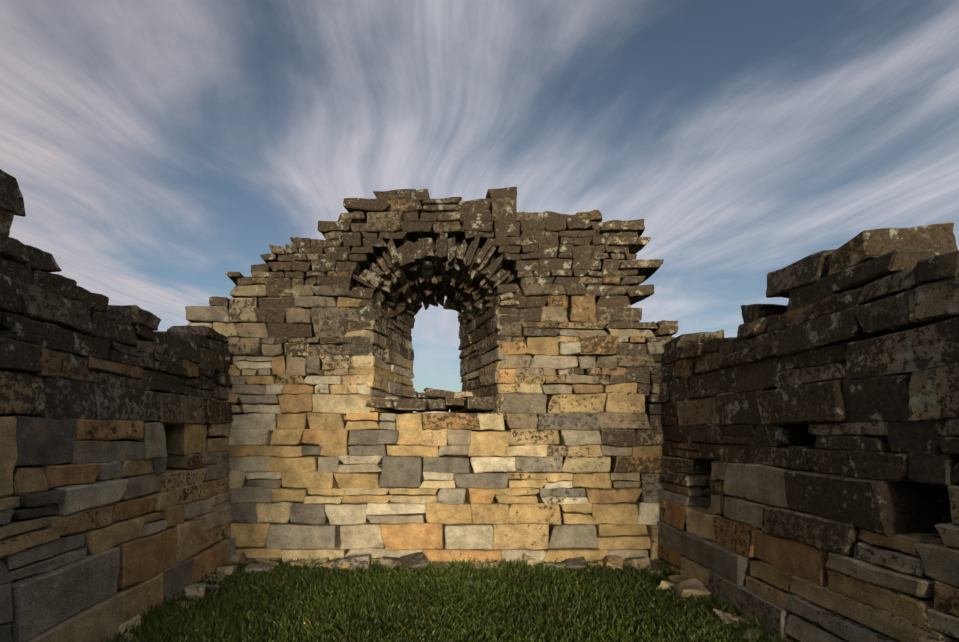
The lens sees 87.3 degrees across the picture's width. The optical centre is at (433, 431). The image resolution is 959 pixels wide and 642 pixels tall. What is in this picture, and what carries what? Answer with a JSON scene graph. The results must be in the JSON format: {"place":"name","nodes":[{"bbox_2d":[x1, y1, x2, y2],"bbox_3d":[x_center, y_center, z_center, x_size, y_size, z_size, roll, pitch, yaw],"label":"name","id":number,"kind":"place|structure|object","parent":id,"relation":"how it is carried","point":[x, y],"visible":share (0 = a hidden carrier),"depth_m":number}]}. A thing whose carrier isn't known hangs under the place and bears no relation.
{"place":"outdoors","nodes":[
{"label":"outdoors","id":0,"kind":"place"},
{"bbox_2d":[99,555,799,641],"bbox_3d":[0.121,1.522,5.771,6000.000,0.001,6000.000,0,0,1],"label":"ground","id":1,"kind":"structure","parent":0,"point":[445,608],"depth_m":4.25},
{"bbox_2d":[0,169,237,641],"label":"stone wall","id":2,"kind":"structure","parent":1,"relation":"on","point":[101,538],"depth_m":3.53},
{"bbox_2d":[185,187,678,565],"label":"gable wall stones","id":3,"kind":"object","parent":1,"relation":"on","point":[561,345],"visible":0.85,"depth_m":5.75},
{"bbox_2d":[234,235,633,542],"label":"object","id":4,"kind":"object","parent":1,"relation":"on","point":[459,243],"depth_m":6.07},
{"bbox_2d":[118,552,781,641],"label":"loose stones","id":5,"kind":"object","parent":1,"relation":"on","point":[685,587],"visible":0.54,"depth_m":5.41},
{"bbox_2d":[657,222,958,641],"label":"stone wall","id":6,"kind":"structure","parent":1,"relation":"on","point":[845,361],"depth_m":3.19},
{"bbox_2d":[709,446,951,522],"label":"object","id":7,"kind":"object","parent":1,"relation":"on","point":[947,506],"depth_m":2.80},
{"bbox_2d":[0,0,958,412],"label":"sky","id":8,"kind":"structure","parent":0,"point":[156,150]}
]}

